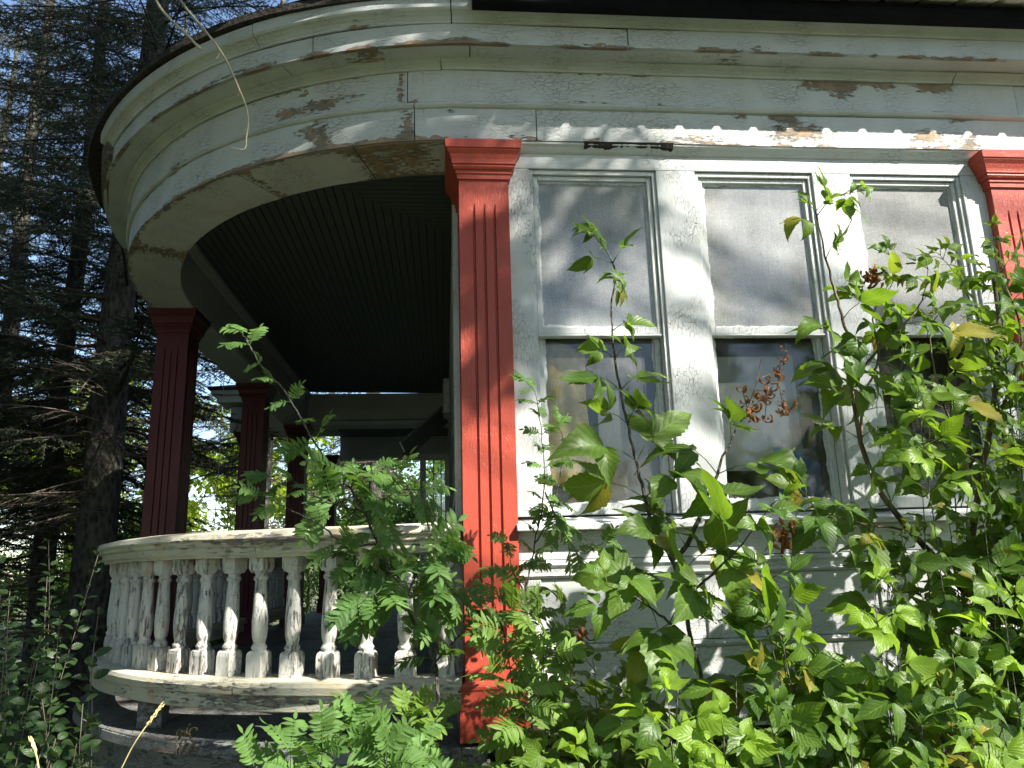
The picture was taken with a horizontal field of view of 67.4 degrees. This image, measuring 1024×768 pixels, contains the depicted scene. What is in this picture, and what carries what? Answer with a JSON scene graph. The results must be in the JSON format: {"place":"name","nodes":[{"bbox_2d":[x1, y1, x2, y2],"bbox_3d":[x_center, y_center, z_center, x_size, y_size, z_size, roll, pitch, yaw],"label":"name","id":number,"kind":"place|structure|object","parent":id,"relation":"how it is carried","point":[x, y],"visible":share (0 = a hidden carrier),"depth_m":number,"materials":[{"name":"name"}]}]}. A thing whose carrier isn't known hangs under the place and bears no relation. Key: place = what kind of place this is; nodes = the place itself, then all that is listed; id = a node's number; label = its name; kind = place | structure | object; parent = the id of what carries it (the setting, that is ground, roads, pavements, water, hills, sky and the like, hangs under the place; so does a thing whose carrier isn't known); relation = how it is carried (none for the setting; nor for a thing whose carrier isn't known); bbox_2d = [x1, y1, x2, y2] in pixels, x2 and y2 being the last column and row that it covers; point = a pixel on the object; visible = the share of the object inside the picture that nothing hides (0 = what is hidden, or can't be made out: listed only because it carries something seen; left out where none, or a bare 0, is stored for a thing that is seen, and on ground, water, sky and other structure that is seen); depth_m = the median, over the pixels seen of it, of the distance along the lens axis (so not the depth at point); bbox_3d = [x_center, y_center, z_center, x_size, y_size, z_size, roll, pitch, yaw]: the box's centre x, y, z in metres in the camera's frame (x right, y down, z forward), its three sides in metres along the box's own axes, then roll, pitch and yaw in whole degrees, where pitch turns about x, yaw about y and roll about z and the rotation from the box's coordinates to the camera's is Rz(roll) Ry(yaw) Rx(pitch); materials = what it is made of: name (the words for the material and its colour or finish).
{"place":"outdoors","nodes":[
{"label":"outdoors","id":0,"kind":"place"},
{"bbox_2d":[155,0,201,49],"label":"broken twig","id":1,"kind":"object","parent":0,"point":[179,27],"visible":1,"depth_m":2.00,"materials":[{"name":"wood"}]},
{"bbox_2d":[179,0,248,149],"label":"hanging twig","id":2,"kind":"object","parent":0,"point":[205,31],"visible":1,"depth_m":2.10,"materials":[{"name":"beige wood"}]},
{"bbox_2d":[0,0,443,580],"label":"sky","id":3,"kind":"structure","parent":0,"point":[207,434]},
{"bbox_2d":[0,571,514,767],"bbox_3d":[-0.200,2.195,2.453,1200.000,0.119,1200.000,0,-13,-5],"label":"ground","id":4,"kind":"structure","parent":0,"point":[490,756],"depth_m":13.41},
{"bbox_2d":[0,557,31,767],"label":"leafy shrub","id":5,"kind":"object","parent":4,"relation":"on","point":[12,666],"visible":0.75,"depth_m":2.85,"materials":[{"name":"green plant"}]},
{"bbox_2d":[0,595,61,767],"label":"leafy shrub","id":6,"kind":"object","parent":4,"relation":"on","point":[13,748],"visible":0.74,"depth_m":2.37,"materials":[{"name":"green plant"}]},
{"bbox_2d":[28,736,38,767],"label":"grass stalk","id":7,"kind":"object","parent":4,"relation":"on","point":[32,742],"depth_m":1.68,"materials":[{"name":"plant"}]},
{"bbox_2d":[0,533,72,650],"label":"dark bush","id":8,"kind":"object","parent":4,"relation":"on","point":[19,587],"visible":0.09,"depth_m":16.06,"materials":[{"name":"green plant"}]},
{"bbox_2d":[0,29,79,627],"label":"spruce tree","id":9,"kind":"object","parent":4,"relation":"on","point":[15,566],"visible":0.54,"depth_m":7.74,"materials":[{"name":"green plant"}]},
{"bbox_2d":[20,721,65,767],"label":"leafy shrub","id":10,"kind":"object","parent":4,"relation":"on","point":[26,750],"visible":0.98,"depth_m":1.92,"materials":[{"name":"green plant"}]},
{"bbox_2d":[0,0,90,639],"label":"spruce tree","id":11,"kind":"object","parent":4,"relation":"on","point":[8,102],"visible":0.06,"depth_m":16.58,"materials":[{"name":"green plant"}]},
{"bbox_2d":[0,648,106,767],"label":"leafy shrub","id":12,"kind":"object","parent":4,"relation":"on","point":[10,677],"visible":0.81,"depth_m":2.13,"materials":[{"name":"green plant"}]},
{"bbox_2d":[0,606,111,767],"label":"leafy shrub","id":13,"kind":"object","parent":4,"relation":"on","point":[44,687],"visible":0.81,"depth_m":2.18,"materials":[{"name":"green plant"}]},
{"bbox_2d":[24,689,91,767],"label":"leafy shrub","id":14,"kind":"object","parent":4,"relation":"on","point":[35,715],"visible":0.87,"depth_m":1.96,"materials":[{"name":"green plant"}]},
{"bbox_2d":[49,725,72,762],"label":"leafy shrub","id":15,"kind":"object","parent":4,"relation":"on","point":[67,749],"visible":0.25,"depth_m":2.44,"materials":[{"name":"green plant"}]},
{"bbox_2d":[22,538,105,767],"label":"leafy shrub","id":16,"kind":"object","parent":4,"relation":"on","point":[52,654],"visible":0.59,"depth_m":3.28,"materials":[{"name":"green plant"}]},
{"bbox_2d":[0,0,144,659],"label":"spruce tree","id":17,"kind":"object","parent":4,"relation":"on","point":[16,327],"visible":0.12,"depth_m":12.02,"materials":[{"name":"green plant"}]},
{"bbox_2d":[50,505,141,661],"bbox_3d":[-5.572,3.158,11.607,3.059,2.771,2.904,0,-13,-5],"label":"dark bush","id":18,"kind":"object","parent":4,"relation":"on","point":[68,554],"visible":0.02,"depth_m":11.29,"materials":[{"name":"green plant"}]},
{"bbox_2d":[0,360,212,635],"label":"broadleaf tree","id":19,"kind":"object","parent":4,"relation":"on","point":[196,510],"visible":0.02,"depth_m":22.14,"materials":[{"name":"green plant"}]},
{"bbox_2d":[0,0,234,722],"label":"spruce tree","id":20,"kind":"object","parent":4,"relation":"on","point":[36,556],"visible":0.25,"depth_m":9.10,"materials":[{"name":"green plant"}]},
{"bbox_2d":[35,12,237,626],"bbox_3d":[-7.894,-2.286,17.314,5.469,16.100,5.601,0,-13,-5],"label":"spruce tree","id":21,"kind":"object","parent":4,"relation":"on","point":[193,442],"visible":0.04,"depth_m":16.40,"materials":[{"name":"green plant"}]},
{"bbox_2d":[121,701,164,767],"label":"grass stalk","id":22,"kind":"object","parent":4,"relation":"on","point":[160,706],"depth_m":1.80,"materials":[{"name":"plant"}]},
{"bbox_2d":[0,0,288,759],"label":"spruce tree","id":23,"kind":"object","parent":4,"relation":"on","point":[102,419],"visible":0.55,"depth_m":7.55,"materials":[{"name":"green plant"}]},
{"bbox_2d":[190,574,271,650],"bbox_3d":[-3.740,3.169,9.944,1.756,1.888,1.674,0,-13,-5],"label":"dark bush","id":24,"kind":"object","parent":4,"relation":"on","point":[216,642],"depth_m":9.35,"materials":[{"name":"plant"}]},
{"bbox_2d":[134,0,373,625],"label":"spruce tree","id":25,"kind":"object","parent":4,"relation":"on","point":[234,459],"visible":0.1,"depth_m":14.53,"materials":[{"name":"green plant"}]},
{"bbox_2d":[187,399,357,532],"bbox_3d":[-8.390,3.789,24.852,6.929,7.752,7.031,0,-13,-5],"label":"broadleaf tree","id":26,"kind":"object","parent":4,"relation":"on","point":[225,482],"visible":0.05,"depth_m":24.42,"materials":[{"name":"green plant"}]},
{"bbox_2d":[232,698,348,767],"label":"rowan tuft","id":27,"kind":"object","parent":4,"relation":"on","point":[329,725],"visible":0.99,"depth_m":1.73,"materials":[{"name":"green plant"}]},
{"bbox_2d":[222,502,366,613],"bbox_3d":[-5.154,4.482,18.894,3.966,3.496,4.797,-7,-14,20],"label":"dark bush","id":28,"kind":"object","parent":4,"relation":"on","point":[308,585],"visible":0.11,"depth_m":18.64,"materials":[{"name":"green plant"}]},
{"bbox_2d":[272,436,443,594],"bbox_3d":[-5.075,4.293,26.200,6.465,7.200,6.837,0,-13,-5],"label":"broadleaf tree","id":29,"kind":"object","parent":4,"relation":"on","point":[414,485],"visible":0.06,"depth_m":25.43,"materials":[{"name":"green plant"}]},
{"bbox_2d":[311,690,426,767],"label":"rowan tuft","id":30,"kind":"object","parent":4,"relation":"on","point":[375,732],"visible":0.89,"depth_m":1.78,"materials":[{"name":"green plant"}]},
{"bbox_2d":[217,323,521,758],"bbox_3d":[-0.437,0.915,2.210,0.973,2.356,0.408,0,-13,-5],"label":"rowan sapling","id":31,"kind":"object","parent":4,"relation":"on","point":[436,584],"visible":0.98,"depth_m":2.30,"materials":[{"name":"green plant"}]},
{"bbox_2d":[312,498,436,600],"bbox_3d":[-2.598,3.901,15.846,3.424,3.093,2.964,-10,-15,31],"label":"dark bush","id":32,"kind":"object","parent":4,"relation":"on","point":[410,514],"visible":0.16,"depth_m":15.66,"materials":[{"name":"green plant"}]},
{"bbox_2d":[386,714,452,767],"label":"rowan tuft","id":33,"kind":"object","parent":4,"relation":"on","point":[422,740],"visible":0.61,"depth_m":1.85,"materials":[{"name":"green plant"}]},
{"bbox_2d":[395,460,444,518],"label":"broadleaf tree","id":34,"kind":"object","parent":4,"relation":"on","point":[436,469],"visible":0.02,"depth_m":26.93,"materials":[{"name":"green plant"}]},
{"bbox_2d":[413,489,444,575],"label":"dark bush","id":35,"kind":"object","parent":4,"relation":"on","point":[436,501],"visible":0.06,"depth_m":18.14,"materials":[{"name":"green plant"}]},
{"bbox_2d":[384,682,474,767],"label":"rowan tuft","id":36,"kind":"object","parent":4,"relation":"on","point":[420,702],"visible":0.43,"depth_m":2.08,"materials":[{"name":"green plant"}]},
{"bbox_2d":[462,580,609,767],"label":"rowan bush","id":37,"kind":"object","parent":4,"relation":"on","point":[525,641],"visible":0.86,"depth_m":2.01,"materials":[{"name":"green plant"}]},
{"bbox_2d":[458,369,623,745],"bbox_3d":[0.105,1.010,2.364,0.538,2.204,0.276,0,-13,-5],"label":"rowan sapling","id":38,"kind":"object","parent":4,"relation":"on","point":[561,525],"visible":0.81,"depth_m":2.48,"materials":[{"name":"green plant"}]},
{"bbox_2d":[570,617,593,659],"bbox_3d":[0.201,0.748,2.318,0.120,0.164,0.095,-11,-16,33],"label":"withered leaf bunch","id":39,"kind":"object","parent":38,"relation":"hanging from","point":[582,632],"visible":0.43,"depth_m":2.31,"materials":[{"name":"brown plant"}]},
{"bbox_2d":[72,0,1023,767],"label":"house","id":40,"kind":"structure","parent":4,"relation":"on","point":[372,222],"depth_m":3.30,"materials":[{"name":"grey wood"}]},
{"bbox_2d":[176,724,197,753],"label":"dry leaf clump","id":41,"kind":"object","parent":40,"relation":"on","point":[186,733],"visible":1,"depth_m":2.72,"materials":[{"name":"brown plant"}]},
{"bbox_2d":[213,373,224,530],"bbox_3d":[-2.201,0.498,5.776,0.017,1.197,0.006,0,-13,-5],"label":"hanging string","id":42,"kind":"object","parent":40,"relation":"hanging from","point":[219,451],"visible":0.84,"depth_m":5.77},
{"bbox_2d":[399,405,449,460],"bbox_3d":[-0.848,0.511,7.896,0.537,0.595,1.511,0,-13,-5],"label":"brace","id":43,"kind":"object","parent":40,"relation":"attached to","point":[426,430],"visible":0.78,"depth_m":7.71,"materials":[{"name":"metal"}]},
{"bbox_2d":[443,378,449,418],"bbox_3d":[-0.550,0.125,6.420,0.055,0.280,0.300,0,-13,-5],"label":"air conditioner","id":44,"kind":"object","parent":40,"relation":"attached to","point":[446,399],"visible":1,"depth_m":6.28,"materials":[{"name":"grey metal"}]},
{"bbox_2d":[545,341,597,485],"bbox_3d":[0.240,0.113,3.139,0.231,0.600,0.033,0,-13,-5],"label":"curtain","id":45,"kind":"object","parent":40,"relation":"hanging from","point":[562,359],"visible":0.61,"depth_m":3.15,"materials":[{"name":"beige fabric"}]},
{"bbox_2d":[541,201,650,338],"bbox_3d":[0.340,-0.518,3.372,0.510,0.670,0.004,0,-13,-5],"label":"roller blind","id":46,"kind":"object","parent":40,"relation":"attached to","point":[571,275],"visible":0.07,"depth_m":3.35,"materials":[{"name":"white fabric"}]},
{"bbox_2d":[551,461,658,502],"bbox_3d":[0.366,0.413,3.130,0.485,0.195,0.014,0,-13,-5],"label":"lace curtain","id":47,"kind":"object","parent":40,"relation":"hanging from","point":[625,473],"visible":0.21,"depth_m":3.14,"materials":[{"name":"white fabric"}]},
{"bbox_2d":[529,170,680,515],"bbox_3d":[0.359,-0.194,3.166,0.548,1.454,0.090,0,-13,-5],"label":"window","id":48,"kind":"structure","parent":40,"relation":"in","point":[618,204],"depth_m":3.21,"materials":[{"name":"white glass"}]},
{"bbox_2d":[595,351,647,460],"bbox_3d":[0.458,0.089,3.229,0.200,0.475,0.005,0,-13,-5],"label":"paper panel","id":49,"kind":"object","parent":40,"relation":"attached to","point":[613,433],"visible":0.43,"depth_m":3.23,"materials":[{"name":"grey paper"}]},
{"bbox_2d":[716,356,802,470],"bbox_3d":[1.027,0.122,3.250,0.382,0.490,0.005,0,-13,-5],"label":"window screen","id":50,"kind":"object","parent":40,"relation":"attached to","point":[764,439],"depth_m":3.25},
{"bbox_2d":[694,173,851,511],"bbox_3d":[1.066,-0.200,3.229,0.527,1.454,0.090,0,-13,-5],"label":"window","id":51,"kind":"structure","parent":40,"relation":"in","point":[732,206],"depth_m":3.28,"materials":[{"name":"white glass"}]},
{"bbox_2d":[773,448,825,496],"bbox_3d":[1.188,0.380,3.168,0.200,0.241,0.030,0,-13,-5],"label":"blue cloth","id":52,"kind":"object","parent":40,"relation":"hanging from","point":[815,488],"visible":0.37,"depth_m":3.17,"materials":[{"name":"blue fabric"}]},
{"bbox_2d":[849,175,1006,509],"bbox_3d":[1.757,-0.205,3.290,0.515,1.454,0.090,0,-13,-5],"label":"window","id":53,"kind":"structure","parent":40,"relation":"in","point":[931,208],"depth_m":3.38,"materials":[{"name":"white glass"}]},
{"bbox_2d":[494,703,622,767],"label":"box elder sapling","id":54,"kind":"object","parent":4,"relation":"on","point":[620,761],"visible":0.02,"depth_m":2.15,"materials":[{"name":"green plant"}]},
{"bbox_2d":[536,727,589,767],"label":"young shoot","id":55,"kind":"object","parent":4,"relation":"on","point":[569,746],"visible":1,"depth_m":1.48,"materials":[{"name":"green plant"}]},
{"bbox_2d":[515,640,668,767],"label":"box elder sapling","id":56,"kind":"object","parent":4,"relation":"on","point":[533,748],"visible":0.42,"depth_m":1.99,"materials":[{"name":"green plant"}]},
{"bbox_2d":[532,621,653,762],"bbox_3d":[0.270,1.431,2.343,0.353,1.371,0.450,10,-17,-40],"label":"box elder sapling","id":57,"kind":"object","parent":4,"relation":"on","point":[617,679],"visible":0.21,"depth_m":2.38,"materials":[{"name":"green plant"}]},
{"bbox_2d":[580,674,665,753],"bbox_3d":[0.334,1.527,2.397,0.389,1.203,0.310,0,-13,-5],"label":"box elder sapling","id":58,"kind":"object","parent":4,"relation":"on","point":[600,693],"visible":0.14,"depth_m":2.46,"materials":[{"name":"green plant"}]},
{"bbox_2d":[586,679,691,767],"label":"box elder sapling","id":59,"kind":"object","parent":4,"relation":"on","point":[605,726],"visible":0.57,"depth_m":1.88,"materials":[{"name":"green plant"}]},
{"bbox_2d":[561,648,728,767],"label":"box elder sapling","id":60,"kind":"object","parent":4,"relation":"on","point":[649,735],"visible":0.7,"depth_m":1.76,"materials":[{"name":"green plant"}]},
{"bbox_2d":[646,713,681,761],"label":"box elder sapling","id":61,"kind":"object","parent":4,"relation":"on","point":[674,714],"visible":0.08,"depth_m":2.29,"materials":[{"name":"green plant"}]},
{"bbox_2d":[610,667,741,767],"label":"young shoot","id":62,"kind":"object","parent":4,"relation":"on","point":[658,756],"visible":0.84,"depth_m":1.49,"materials":[{"name":"green plant"}]},
{"bbox_2d":[546,215,809,742],"bbox_3d":[0.448,0.686,1.983,0.688,2.646,0.580,-6,-14,17],"label":"box elder sapling","id":63,"kind":"object","parent":4,"relation":"on","point":[618,578],"visible":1,"depth_m":2.07,"materials":[{"name":"green plant"}]},
{"bbox_2d":[736,345,797,422],"bbox_3d":[0.725,-0.002,2.222,0.189,0.233,0.082,0,-13,-5],"label":"withered shoot","id":64,"kind":"object","parent":63,"relation":"attached to","point":[762,397],"visible":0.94,"depth_m":2.22,"materials":[{"name":"brown plant"}]},
{"bbox_2d":[661,687,782,767],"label":"young shoot","id":65,"kind":"object","parent":4,"relation":"on","point":[754,742],"visible":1,"depth_m":1.37,"materials":[{"name":"green plant"}]},
{"bbox_2d":[665,638,845,767],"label":"box elder sapling","id":66,"kind":"object","parent":4,"relation":"on","point":[695,691],"visible":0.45,"depth_m":1.81,"materials":[{"name":"green plant"}]},
{"bbox_2d":[705,676,827,767],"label":"box elder sapling","id":67,"kind":"object","parent":4,"relation":"on","point":[805,716],"visible":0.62,"depth_m":1.65,"materials":[{"name":"green plant"}]},
{"bbox_2d":[704,541,896,767],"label":"box elder sapling","id":68,"kind":"object","parent":4,"relation":"on","point":[746,612],"visible":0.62,"depth_m":1.89,"materials":[{"name":"green plant"}]},
{"bbox_2d":[729,604,916,767],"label":"box elder sapling","id":69,"kind":"object","parent":4,"relation":"on","point":[880,757],"visible":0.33,"depth_m":1.93,"materials":[{"name":"green plant"}]},
{"bbox_2d":[818,755,839,767],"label":"box elder sapling","id":70,"kind":"object","parent":4,"relation":"on","point":[826,761],"visible":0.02,"depth_m":2.22,"materials":[{"name":"green plant"}]},
{"bbox_2d":[787,697,898,767],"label":"box elder sapling","id":71,"kind":"object","parent":4,"relation":"on","point":[839,710],"visible":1,"depth_m":1.66,"materials":[{"name":"green plant"}]},
{"bbox_2d":[767,650,921,766],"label":"box elder sapling","id":72,"kind":"object","parent":4,"relation":"on","point":[797,690],"visible":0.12,"depth_m":1.92,"materials":[{"name":"green plant"}]},
{"bbox_2d":[824,554,949,744],"bbox_3d":[0.911,1.183,1.758,0.230,1.549,0.212,5,-15,-25],"label":"young shoot","id":73,"kind":"object","parent":4,"relation":"on","point":[885,639],"visible":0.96,"depth_m":1.86,"materials":[{"name":"green plant"}]},
{"bbox_2d":[756,166,1023,656],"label":"box elder tree","id":74,"kind":"object","parent":4,"relation":"on","point":[828,518],"visible":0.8,"depth_m":2.42,"materials":[{"name":"green plant"}]},
{"bbox_2d":[769,517,796,556],"bbox_3d":[0.776,0.429,2.184,0.073,0.126,0.092,-13,-17,40],"label":"withered leaf bunch","id":75,"kind":"object","parent":74,"relation":"hanging from","point":[783,539],"visible":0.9,"depth_m":2.17,"materials":[{"name":"brown plant"}]},
{"bbox_2d":[860,263,886,289],"bbox_3d":[1.205,-0.349,2.549,0.078,0.089,0.099,0,-13,-5],"label":"withered leaf bunch","id":76,"kind":"object","parent":74,"relation":"attached to","point":[867,277],"visible":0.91,"depth_m":2.55,"materials":[{"name":"brown plant"}]},
{"bbox_2d":[849,534,955,752],"bbox_3d":[1.310,1.314,2.514,0.323,1.618,0.278,0,-13,-5],"label":"rowan tuft","id":77,"kind":"object","parent":4,"relation":"on","point":[902,659],"visible":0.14,"depth_m":2.63,"materials":[{"name":"green plant"}]},
{"bbox_2d":[906,721,921,742],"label":"box elder sapling","id":78,"kind":"object","parent":4,"relation":"on","point":[908,726],"visible":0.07,"depth_m":2.21,"materials":[{"name":"green plant"}]},
{"bbox_2d":[821,443,1013,767],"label":"box elder sapling","id":79,"kind":"object","parent":4,"relation":"on","point":[928,562],"visible":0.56,"depth_m":2.14,"materials":[{"name":"green plant"}]},
{"bbox_2d":[820,652,1023,767],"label":"box elder sapling","id":80,"kind":"object","parent":4,"relation":"on","point":[900,757],"visible":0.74,"depth_m":1.79,"materials":[{"name":"green plant"}]},
{"bbox_2d":[869,374,984,671],"bbox_3d":[1.195,0.966,1.984,0.274,2.058,0.243,0,-13,-5],"label":"young shoot","id":81,"kind":"object","parent":4,"relation":"on","point":[950,428],"visible":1,"depth_m":2.14,"materials":[{"name":"green plant"}]},
{"bbox_2d":[851,686,1008,767],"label":"box elder sapling","id":82,"kind":"object","parent":4,"relation":"on","point":[873,707],"visible":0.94,"depth_m":1.71,"materials":[{"name":"green plant"}]},
{"bbox_2d":[878,620,1023,767],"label":"box elder sapling","id":83,"kind":"object","parent":4,"relation":"on","point":[967,663],"visible":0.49,"depth_m":1.93,"materials":[{"name":"green plant"}]},
{"bbox_2d":[886,484,1023,739],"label":"box elder sapling","id":84,"kind":"object","parent":4,"relation":"on","point":[951,518],"visible":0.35,"depth_m":2.34,"materials":[{"name":"green plant"}]},
{"bbox_2d":[915,212,1023,586],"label":"box elder shoot","id":85,"kind":"object","parent":4,"relation":"on","point":[1010,324],"visible":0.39,"depth_m":2.83,"materials":[{"name":"green plant"}]},
{"bbox_2d":[922,342,1020,767],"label":"box elder sapling","id":86,"kind":"object","parent":4,"relation":"on","point":[958,536],"visible":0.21,"depth_m":2.72,"materials":[{"name":"green plant"}]},
{"bbox_2d":[927,435,1023,767],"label":"box elder sapling","id":87,"kind":"object","parent":4,"relation":"on","point":[1006,555],"visible":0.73,"depth_m":2.14,"materials":[{"name":"green plant"}]},
{"bbox_2d":[932,567,1023,726],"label":"young shoot","id":88,"kind":"object","parent":4,"relation":"on","point":[1009,662],"visible":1,"depth_m":1.71,"materials":[{"name":"green plant"}]},
{"bbox_2d":[934,712,1023,767],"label":"young shoot","id":89,"kind":"object","parent":4,"relation":"on","point":[995,757],"visible":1,"depth_m":1.46,"materials":[{"name":"green plant"}]},
{"bbox_2d":[945,673,1023,747],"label":"box elder sapling","id":90,"kind":"object","parent":4,"relation":"on","point":[1012,730],"visible":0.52,"depth_m":1.79,"materials":[{"name":"green plant"}]},
{"bbox_2d":[949,517,1023,739],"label":"box elder sapling","id":91,"kind":"object","parent":4,"relation":"on","point":[964,548],"visible":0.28,"depth_m":2.24,"materials":[{"name":"green plant"}]},
{"bbox_2d":[956,303,1023,627],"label":"box elder sapling","id":92,"kind":"object","parent":4,"relation":"on","point":[1010,467],"visible":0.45,"depth_m":2.48,"materials":[{"name":"green plant"}]},
{"bbox_2d":[963,614,1023,729],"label":"box elder sapling","id":93,"kind":"object","parent":4,"relation":"on","point":[989,663],"visible":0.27,"depth_m":2.06,"materials":[{"name":"green plant"}]},
{"bbox_2d":[964,464,1023,696],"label":"box elder sapling","id":94,"kind":"object","parent":4,"relation":"on","point":[1007,473],"visible":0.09,"depth_m":2.38,"materials":[{"name":"green plant"}]},
{"bbox_2d":[968,374,1023,696],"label":"box elder sapling","id":95,"kind":"object","parent":4,"relation":"on","point":[1018,495],"visible":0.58,"depth_m":2.30,"materials":[{"name":"green plant"}]},
{"bbox_2d":[271,392,444,577],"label":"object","id":96,"kind":"object","parent":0,"point":[372,486],"visible":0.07,"depth_m":17.61,"materials":[{"name":"green plant"}]},
{"bbox_2d":[420,450,449,618],"bbox_3d":[-0.872,1.703,8.721,0.345,1.917,0.040,0,-13,-5],"label":"glazed door","id":97,"kind":"structure","parent":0,"point":[424,458],"depth_m":8.86,"materials":[{"name":"white glass"}]}
]}

